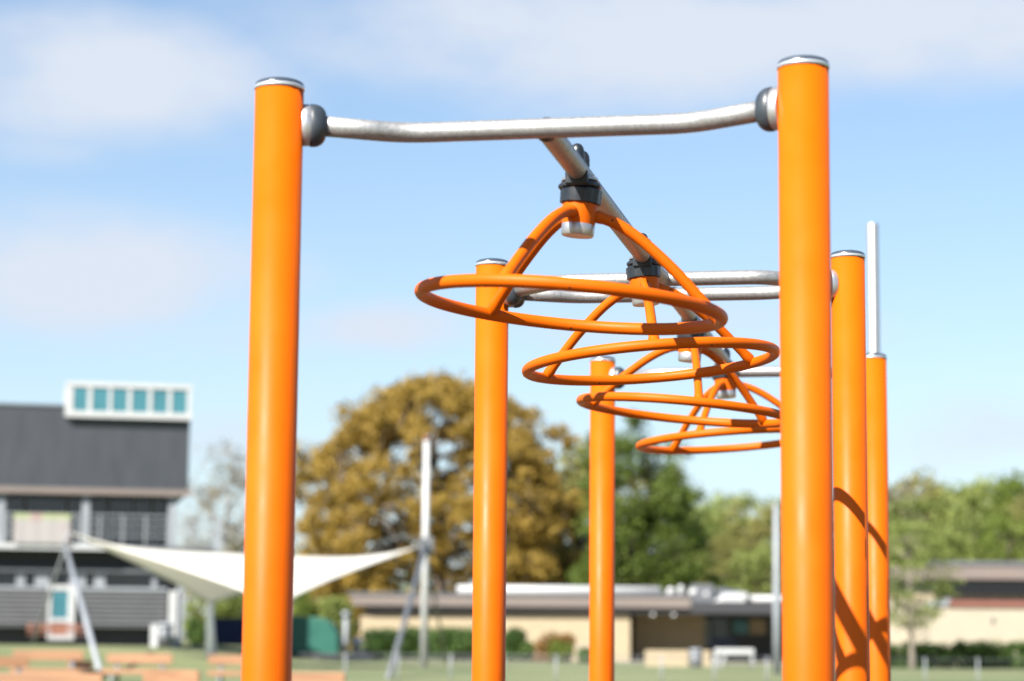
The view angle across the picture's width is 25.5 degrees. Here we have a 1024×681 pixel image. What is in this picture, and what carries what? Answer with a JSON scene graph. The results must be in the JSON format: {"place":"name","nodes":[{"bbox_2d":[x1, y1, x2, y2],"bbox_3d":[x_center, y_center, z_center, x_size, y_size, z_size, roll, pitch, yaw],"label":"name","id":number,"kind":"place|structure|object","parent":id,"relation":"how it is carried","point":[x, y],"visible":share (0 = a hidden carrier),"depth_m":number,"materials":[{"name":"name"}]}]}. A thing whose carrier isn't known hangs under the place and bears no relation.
{"place":"outdoors","nodes":[
{"label":"outdoors","id":0,"kind":"place"},
{"bbox_2d":[0,641,1023,680],"bbox_3d":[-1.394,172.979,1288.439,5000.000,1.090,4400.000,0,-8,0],"label":"ground","id":1,"kind":"structure","parent":0,"point":[189,657],"depth_m":74.03,"materials":[{"name":"green plant"}]},
{"bbox_2d":[0,656,28,672],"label":"bench","id":2,"kind":"object","parent":1,"relation":"on","point":[18,662],"visible":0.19,"depth_m":49.80,"materials":[{"name":"orange wood"}]},
{"bbox_2d":[10,650,83,673],"bbox_3d":[-10.973,7.762,53.479,1.650,0.892,0.665,1,-8,-4],"label":"bench","id":3,"kind":"object","parent":1,"relation":"on","point":[72,656],"visible":0.81,"depth_m":53.65,"materials":[{"name":"orange wood"}]},
{"bbox_2d":[0,673,102,680],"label":"bench","id":4,"kind":"object","parent":1,"relation":"on","point":[43,677],"visible":1,"depth_m":25.91,"materials":[{"name":"orange wood"}]},
{"bbox_2d":[27,624,86,644],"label":"bench","id":5,"kind":"object","parent":1,"relation":"on","point":[33,629],"visible":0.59,"depth_m":91.86,"materials":[{"name":"red wood"}]},
{"bbox_2d":[32,531,104,676],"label":"sail trestle","id":6,"kind":"object","parent":1,"relation":"on","point":[92,644],"visible":0.9,"depth_m":72.90,"materials":[{"name":"grey paint"}]},
{"bbox_2d":[70,532,418,602],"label":"shade sail","id":7,"kind":"object","parent":6,"relation":"attached to","point":[211,577],"visible":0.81,"depth_m":76.97,"materials":[{"name":"white fabric"}]},
{"bbox_2d":[68,660,104,678],"bbox_3d":[-11.161,8.658,59.381,0.665,0.535,1.200,-2,-8,20],"label":"bench","id":8,"kind":"object","parent":1,"relation":"on","point":[85,665],"visible":0.58,"depth_m":59.38,"materials":[{"name":"orange wood"}]},
{"bbox_2d":[0,381,221,648],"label":"school building","id":9,"kind":"structure","parent":1,"relation":"on","point":[105,462],"depth_m":94.10,"materials":[{"name":"grey metal"}]},
{"bbox_2d":[0,572,15,585],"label":"window","id":10,"kind":"structure","parent":9,"relation":"in","point":[6,578],"depth_m":93.05,"materials":[{"name":"grey glass"}]},
{"bbox_2d":[6,494,23,542],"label":"window","id":11,"kind":"structure","parent":9,"relation":"in","point":[15,502],"depth_m":94.86,"materials":[{"name":"grey glass"}]},
{"bbox_2d":[26,572,33,585],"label":"window","id":12,"kind":"structure","parent":9,"relation":"in","point":[29,575],"depth_m":93.23,"materials":[{"name":"grey glass"}]},
{"bbox_2d":[13,513,70,543],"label":"banner","id":13,"kind":"object","parent":9,"relation":"attached to","point":[41,528],"visible":0.98,"depth_m":92.46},
{"bbox_2d":[26,494,65,513],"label":"window","id":14,"kind":"structure","parent":9,"relation":"in","point":[36,503],"depth_m":95.17,"materials":[{"name":"grey glass"}]},
{"bbox_2d":[50,573,68,584],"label":"window","id":15,"kind":"structure","parent":9,"relation":"in","point":[62,578],"depth_m":93.49,"materials":[{"name":"grey glass"}]},
{"bbox_2d":[47,585,75,639],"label":"door","id":16,"kind":"structure","parent":9,"relation":"in","point":[62,600],"depth_m":92.73,"materials":[{"name":"white paint"}]},
{"bbox_2d":[69,495,80,543],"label":"window","id":17,"kind":"structure","parent":9,"relation":"in","point":[74,500],"depth_m":95.38,"materials":[{"name":"grey glass"}]},
{"bbox_2d":[86,573,92,586],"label":"window","id":18,"kind":"structure","parent":9,"relation":"in","point":[89,576],"depth_m":93.72,"materials":[{"name":"grey glass"}]},
{"bbox_2d":[89,495,106,543],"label":"window","id":19,"kind":"structure","parent":9,"relation":"in","point":[98,505],"depth_m":95.56,"materials":[{"name":"grey glass"}]},
{"bbox_2d":[109,496,132,545],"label":"window","id":20,"kind":"structure","parent":9,"relation":"in","point":[119,505],"depth_m":95.73,"materials":[{"name":"grey glass"}]},
{"bbox_2d":[105,573,151,587],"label":"window","id":21,"kind":"structure","parent":9,"relation":"in","point":[112,580],"depth_m":94.06,"materials":[{"name":"grey glass"}]},
{"bbox_2d":[133,496,150,545],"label":"window","id":22,"kind":"structure","parent":9,"relation":"in","point":[142,505],"depth_m":95.91,"materials":[{"name":"grey glass"}]},
{"bbox_2d":[153,497,167,545],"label":"window","id":23,"kind":"structure","parent":9,"relation":"in","point":[160,503],"depth_m":96.08,"materials":[{"name":"grey glass"}]},
{"bbox_2d":[156,575,165,587],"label":"window","id":24,"kind":"structure","parent":9,"relation":"in","point":[161,582],"depth_m":94.33,"materials":[{"name":"grey glass"}]},
{"bbox_2d":[101,654,172,680],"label":"bench","id":25,"kind":"object","parent":1,"relation":"on","point":[161,659],"visible":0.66,"depth_m":55.62,"materials":[{"name":"orange wood"}]},
{"bbox_2d":[150,624,158,646],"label":"litter bin","id":26,"kind":"object","parent":1,"relation":"on","point":[154,636],"visible":0.94,"depth_m":92.42,"materials":[{"name":"white paint"}]},
{"bbox_2d":[158,623,172,646],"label":"litter bin","id":27,"kind":"object","parent":1,"relation":"on","point":[164,634],"visible":1,"depth_m":92.47,"materials":[{"name":"grey metal"}]},
{"bbox_2d":[143,669,199,680],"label":"bench","id":28,"kind":"object","parent":1,"relation":"on","point":[167,675],"visible":1,"depth_m":29.73,"materials":[{"name":"orange wood"}]},
{"bbox_2d":[184,617,205,644],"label":"shrub","id":29,"kind":"object","parent":1,"relation":"on","point":[196,632],"visible":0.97,"depth_m":118.72,"materials":[{"name":"green plant"}]},
{"bbox_2d":[178,538,212,643],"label":"woodland tree","id":30,"kind":"object","parent":1,"relation":"on","point":[187,595],"visible":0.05,"depth_m":163.29,"materials":[{"name":"green plant"}]},
{"bbox_2d":[206,603,216,657],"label":"sail pole","id":31,"kind":"object","parent":1,"relation":"on","point":[210,641],"visible":0.79,"depth_m":82.11,"materials":[{"name":"white metal"}]},
{"bbox_2d":[182,552,242,643],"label":"woodland tree","id":32,"kind":"object","parent":1,"relation":"on","point":[191,611],"visible":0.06,"depth_m":148.30,"materials":[{"name":"green plant"}]},
{"bbox_2d":[202,594,242,622],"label":"shrub","id":33,"kind":"object","parent":1,"relation":"on","point":[231,607],"visible":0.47,"depth_m":136.48,"materials":[{"name":"green plant"}]},
{"bbox_2d":[207,655,241,680],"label":"bench","id":34,"kind":"object","parent":1,"relation":"on","point":[220,660],"visible":0.48,"depth_m":54.62,"materials":[{"name":"orange wood"}]},
{"bbox_2d":[214,617,242,645],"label":"container","id":35,"kind":"object","parent":1,"relation":"on","point":[228,631],"visible":0.55,"depth_m":111.06,"materials":[{"name":"blue metal"}]},
{"bbox_2d":[221,535,244,553],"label":"woodland tree","id":36,"kind":"object","parent":1,"relation":"on","point":[236,550],"visible":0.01,"depth_m":159.65,"materials":[{"name":"grey plant"}]},
{"bbox_2d":[176,439,298,596],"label":"bare tree","id":37,"kind":"object","parent":1,"relation":"on","point":[208,506],"visible":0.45,"depth_m":154.21,"materials":[{"name":"grey plant"}]},
{"bbox_2d":[293,591,320,616],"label":"shrub","id":38,"kind":"object","parent":1,"relation":"on","point":[303,606],"visible":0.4,"depth_m":136.53,"materials":[{"name":"green plant"}]},
{"bbox_2d":[293,540,322,607],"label":"woodland tree","id":39,"kind":"object","parent":1,"relation":"on","point":[294,555],"depth_m":177.04,"materials":[{"name":"brown plant"}]},
{"bbox_2d":[292,616,341,659],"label":"covered trailer","id":40,"kind":"object","parent":1,"relation":"on","point":[316,635],"visible":0.63,"depth_m":100.14,"materials":[{"name":"green fabric"}]},
{"bbox_2d":[293,585,342,608],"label":"woodland tree","id":41,"kind":"object","parent":1,"relation":"on","point":[314,595],"visible":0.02,"depth_m":168.32,"materials":[{"name":"green plant"}]},
{"bbox_2d":[292,672,344,680],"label":"bench","id":42,"kind":"object","parent":1,"relation":"on","point":[318,676],"visible":0.51,"depth_m":29.87,"materials":[{"name":"orange wood"}]},
{"bbox_2d":[316,594,358,647],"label":"shrub","id":43,"kind":"object","parent":1,"relation":"on","point":[332,608],"visible":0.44,"depth_m":134.57,"materials":[{"name":"green plant"}]},
{"bbox_2d":[342,611,349,653],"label":"bollard lamp","id":44,"kind":"object","parent":1,"relation":"on","point":[345,615],"visible":0.87,"depth_m":110.99,"materials":[{"name":"silver metal"}]},
{"bbox_2d":[343,650,371,660],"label":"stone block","id":45,"kind":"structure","parent":1,"relation":"on","point":[354,655],"depth_m":106.37,"materials":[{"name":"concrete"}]},
{"bbox_2d":[352,637,362,649],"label":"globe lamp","id":46,"kind":"object","parent":1,"relation":"on","point":[357,642],"visible":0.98,"depth_m":106.87,"materials":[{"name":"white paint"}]},
{"bbox_2d":[348,562,405,649],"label":"woodland tree","id":47,"kind":"object","parent":1,"relation":"on","point":[350,641],"depth_m":164.07,"materials":[{"name":"green plant"}]},
{"bbox_2d":[360,627,410,659],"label":"shrub","id":48,"kind":"object","parent":1,"relation":"on","point":[381,641],"visible":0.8,"depth_m":109.21,"materials":[{"name":"green plant"}]},
{"bbox_2d":[389,572,430,591],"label":"woodland tree","id":49,"kind":"object","parent":1,"relation":"on","point":[407,587],"visible":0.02,"depth_m":170.66,"materials":[{"name":"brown plant"}]},
{"bbox_2d":[385,435,446,678],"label":"mast","id":50,"kind":"object","parent":1,"relation":"on","point":[426,546],"visible":0.92,"depth_m":77.45,"materials":[{"name":"white metal"}]},
{"bbox_2d":[399,625,434,659],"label":"shrub","id":51,"kind":"object","parent":1,"relation":"on","point":[412,638],"visible":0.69,"depth_m":109.65,"materials":[{"name":"green plant"}]},
{"bbox_2d":[293,367,589,650],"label":"oak tree","id":52,"kind":"object","parent":1,"relation":"on","point":[376,427],"visible":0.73,"depth_m":144.85,"materials":[{"name":"yellow plant"}]},
{"bbox_2d":[428,625,471,659],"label":"shrub","id":53,"kind":"object","parent":1,"relation":"on","point":[458,641],"visible":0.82,"depth_m":108.96,"materials":[{"name":"green plant"}]},
{"bbox_2d":[506,627,527,660],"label":"shrub","id":54,"kind":"object","parent":1,"relation":"on","point":[515,637],"visible":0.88,"depth_m":108.93,"materials":[{"name":"green plant"}]},
{"bbox_2d":[518,640,535,660],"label":"shrub","id":55,"kind":"object","parent":1,"relation":"on","point":[526,648],"visible":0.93,"depth_m":108.56,"materials":[{"name":"green plant"}]},
{"bbox_2d":[532,631,576,660],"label":"shrub","id":56,"kind":"object","parent":1,"relation":"on","point":[539,648],"visible":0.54,"depth_m":107.80,"materials":[{"name":"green plant"}]},
{"bbox_2d":[542,637,573,660],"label":"shrub","id":57,"kind":"object","parent":1,"relation":"on","point":[560,647],"visible":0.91,"depth_m":107.25,"materials":[{"name":"green plant"}]},
{"bbox_2d":[347,584,781,661],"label":"school building","id":58,"kind":"structure","parent":1,"relation":"on","point":[706,617],"depth_m":115.13,"materials":[{"name":"grey metal"}]},
{"bbox_2d":[705,618,710,646],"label":"window","id":59,"kind":"structure","parent":58,"relation":"in","point":[707,620],"depth_m":118.93,"materials":[{"name":"glass"}]},
{"bbox_2d":[713,618,728,636],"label":"window","id":60,"kind":"structure","parent":58,"relation":"in","point":[720,625],"depth_m":118.96,"materials":[{"name":"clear glass"}]},
{"bbox_2d":[733,620,747,633],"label":"window","id":61,"kind":"structure","parent":58,"relation":"in","point":[739,627],"depth_m":118.96,"materials":[{"name":"teal glass"}]},
{"bbox_2d":[750,619,765,633],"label":"window","id":62,"kind":"structure","parent":58,"relation":"in","point":[757,626],"depth_m":118.99,"materials":[{"name":"beige glass"}]},
{"bbox_2d":[241,55,890,680],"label":"climbing frame","id":63,"kind":"object","parent":1,"relation":"on","point":[831,371],"visible":0.88,"depth_m":4.68,"materials":[{"name":"orange metal"}]},
{"bbox_2d":[414,143,727,334],"bbox_3d":[0.135,-0.239,5.188,0.714,0.414,0.717,-1,-8,11],"label":"spinner ring","id":64,"kind":"object","parent":63,"relation":"attached to","point":[577,215],"visible":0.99,"depth_m":5.16,"materials":[{"name":"metal"}]},
{"bbox_2d":[522,233,779,385],"bbox_3d":[0.386,-0.095,6.304,0.714,0.399,0.716,-1,-8,11],"label":"spinner ring","id":65,"kind":"object","parent":63,"relation":"attached to","point":[647,273],"visible":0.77,"depth_m":6.29,"materials":[{"name":"metal"}]},
{"bbox_2d":[576,316,779,427],"bbox_3d":[0.569,0.071,7.472,0.713,0.415,0.717,-1,-8,11],"label":"spinner ring","id":66,"kind":"object","parent":63,"relation":"attached to","point":[591,401],"visible":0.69,"depth_m":7.50,"materials":[{"name":"metal"}]},
{"bbox_2d":[636,348,780,454],"bbox_3d":[0.830,0.221,8.644,0.715,0.399,0.716,-1,-8,11],"label":"spinner ring","id":67,"kind":"object","parent":63,"relation":"attached to","point":[724,387],"visible":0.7,"depth_m":8.63,"materials":[{"name":"metal"}]},
{"bbox_2d":[576,647,588,662],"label":"shrub","id":68,"kind":"object","parent":1,"relation":"on","point":[583,651],"visible":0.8,"depth_m":104.81,"materials":[{"name":"green plant"}]},
{"bbox_2d":[536,461,656,585],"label":"woodland tree","id":69,"kind":"object","parent":1,"relation":"on","point":[571,482],"visible":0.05,"depth_m":156.67,"materials":[{"name":"green plant"}]},
{"bbox_2d":[544,430,658,585],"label":"woodland tree","id":70,"kind":"object","parent":1,"relation":"on","point":[575,464],"visible":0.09,"depth_m":161.11,"materials":[{"name":"green plant"}]},
{"bbox_2d":[566,409,712,593],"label":"green tree","id":71,"kind":"object","parent":1,"relation":"on","point":[674,576],"visible":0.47,"depth_m":138.80,"materials":[{"name":"green plant"}]},
{"bbox_2d":[299,653,1023,680],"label":"wire fence","id":72,"kind":"object","parent":1,"relation":"on","point":[661,656],"visible":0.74,"depth_m":59.40,"materials":[{"name":"grey metal"}]},
{"bbox_2d":[645,650,710,666],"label":"garden wall","id":73,"kind":"structure","parent":1,"relation":"on","point":[668,661],"depth_m":89.14,"materials":[{"name":"beige brick"}]},
{"bbox_2d":[625,459,732,593],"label":"green tree","id":74,"kind":"object","parent":1,"relation":"on","point":[703,539],"visible":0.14,"depth_m":143.10,"materials":[{"name":"green plant"}]},
{"bbox_2d":[640,502,744,588],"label":"woodland tree","id":75,"kind":"object","parent":1,"relation":"on","point":[710,531],"visible":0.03,"depth_m":203.43,"materials":[{"name":"green plant"}]},
{"bbox_2d":[689,649,702,666],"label":"litter bin","id":76,"kind":"object","parent":1,"relation":"on","point":[695,660],"visible":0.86,"depth_m":87.74,"materials":[{"name":"grey metal"}]},
{"bbox_2d":[687,531,763,595],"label":"woodland tree","id":77,"kind":"object","parent":1,"relation":"on","point":[725,555],"visible":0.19,"depth_m":182.78,"materials":[{"name":"green plant"}]},
{"bbox_2d":[683,492,772,584],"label":"woodland tree","id":78,"kind":"object","parent":1,"relation":"on","point":[712,515],"visible":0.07,"depth_m":213.15,"materials":[{"name":"green plant"}]},
{"bbox_2d":[714,649,753,667],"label":"table","id":79,"kind":"object","parent":1,"relation":"on","point":[726,652],"visible":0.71,"depth_m":84.87,"materials":[{"name":"white paint"}]},
{"bbox_2d":[693,490,780,583],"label":"woodland tree","id":80,"kind":"object","parent":1,"relation":"on","point":[745,502],"visible":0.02,"depth_m":224.40,"materials":[{"name":"green plant"}]},
{"bbox_2d":[699,497,781,594],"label":"woodland tree","id":81,"kind":"object","parent":1,"relation":"on","point":[756,526],"visible":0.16,"depth_m":208.82,"materials":[{"name":"green plant"}]},
{"bbox_2d":[715,537,781,601],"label":"woodland tree","id":82,"kind":"object","parent":1,"relation":"on","point":[757,556],"visible":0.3,"depth_m":178.35,"materials":[{"name":"green plant"}]},
{"bbox_2d":[739,496,780,582],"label":"woodland tree","id":83,"kind":"object","parent":1,"relation":"on","point":[765,504],"visible":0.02,"depth_m":222.62,"materials":[{"name":"green plant"}]},
{"bbox_2d":[755,507,781,595],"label":"woodland tree","id":84,"kind":"object","parent":1,"relation":"on","point":[779,556],"depth_m":214.56,"materials":[{"name":"green plant"}]},
{"bbox_2d":[773,503,780,673],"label":"lamp pole","id":85,"kind":"object","parent":1,"relation":"on","point":[776,617],"visible":0.94,"depth_m":71.48,"materials":[{"name":"silver metal"}]},
{"bbox_2d":[867,223,879,352],"bbox_3d":[2.326,1.284,14.460,0.074,4.123,0.074,0,-8,0],"label":"steel pole","id":86,"kind":"object","parent":1,"relation":"on","point":[873,290],"visible":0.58,"depth_m":14.65,"materials":[{"name":"white metal"}]},
{"bbox_2d":[888,473,933,556],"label":"woodland tree","id":87,"kind":"object","parent":1,"relation":"on","point":[891,491],"visible":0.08,"depth_m":204.04,"materials":[{"name":"green plant"}]},
{"bbox_2d":[888,485,934,559],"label":"woodland tree","id":88,"kind":"object","parent":1,"relation":"on","point":[892,487],"depth_m":205.66,"materials":[{"name":"green plant"}]},
{"bbox_2d":[889,520,947,565],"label":"woodland tree","id":89,"kind":"object","parent":1,"relation":"on","point":[896,560],"visible":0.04,"depth_m":173.19,"materials":[{"name":"green plant"}]},
{"bbox_2d":[890,639,955,667],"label":"hedge","id":90,"kind":"object","parent":1,"relation":"on","point":[929,650],"visible":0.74,"depth_m":90.61,"materials":[{"name":"green plant"}]},
{"bbox_2d":[889,512,964,668],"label":"young tree","id":91,"kind":"object","parent":1,"relation":"on","point":[910,605],"visible":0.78,"depth_m":87.21,"materials":[{"name":"green plant"}]},
{"bbox_2d":[888,495,967,565],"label":"woodland tree","id":92,"kind":"object","parent":1,"relation":"on","point":[917,506],"visible":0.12,"depth_m":199.51,"materials":[{"name":"green plant"}]},
{"bbox_2d":[892,465,981,534],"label":"woodland tree","id":93,"kind":"object","parent":1,"relation":"on","point":[930,488],"visible":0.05,"depth_m":212.45,"materials":[{"name":"green plant"}]},
{"bbox_2d":[895,517,981,565],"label":"woodland tree","id":94,"kind":"object","parent":1,"relation":"on","point":[957,540],"visible":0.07,"depth_m":168.33,"materials":[{"name":"green plant"}]},
{"bbox_2d":[912,480,990,534],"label":"woodland tree","id":95,"kind":"object","parent":1,"relation":"on","point":[951,487],"depth_m":223.87,"materials":[{"name":"green plant"}]},
{"bbox_2d":[889,561,1023,666],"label":"school building","id":96,"kind":"structure","parent":1,"relation":"on","point":[989,605],"depth_m":102.50,"materials":[{"name":"grey metal"}]},
{"bbox_2d":[929,473,1009,559],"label":"woodland tree","id":97,"kind":"object","parent":1,"relation":"on","point":[946,497],"visible":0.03,"depth_m":209.88,"materials":[{"name":"green plant"}]},
{"bbox_2d":[931,473,1020,559],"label":"woodland tree","id":98,"kind":"object","parent":1,"relation":"on","point":[971,505],"visible":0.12,"depth_m":198.70,"materials":[{"name":"green plant"}]},
{"bbox_2d":[934,516,1020,560],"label":"woodland tree","id":99,"kind":"object","parent":1,"relation":"on","point":[975,526],"visible":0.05,"depth_m":171.38,"materials":[{"name":"green plant"}]},
{"bbox_2d":[948,638,1023,668],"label":"hedge","id":100,"kind":"object","parent":1,"relation":"on","point":[964,653],"visible":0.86,"depth_m":90.28,"materials":[{"name":"green plant"}]},
{"bbox_2d":[961,467,1023,559],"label":"woodland tree","id":101,"kind":"object","parent":1,"relation":"on","point":[1014,486],"visible":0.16,"depth_m":189.29,"materials":[{"name":"green plant"}]},
{"bbox_2d":[967,508,1023,560],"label":"woodland tree","id":102,"kind":"object","parent":1,"relation":"on","point":[994,528],"visible":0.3,"depth_m":163.99,"materials":[{"name":"green plant"}]},
{"bbox_2d":[974,489,1023,560],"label":"woodland tree","id":103,"kind":"object","parent":1,"relation":"on","point":[1021,512],"visible":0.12,"depth_m":180.10,"materials":[{"name":"green plant"}]},
{"bbox_2d":[0,0,1023,640],"label":"sky","id":104,"kind":"structure","parent":0,"point":[127,126],"materials":[{"name":"blue"}]},
{"bbox_2d":[325,657,781,663],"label":"path","id":105,"kind":"structure","parent":0,"point":[549,661],"depth_m":106.26,"materials":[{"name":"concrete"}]}
]}

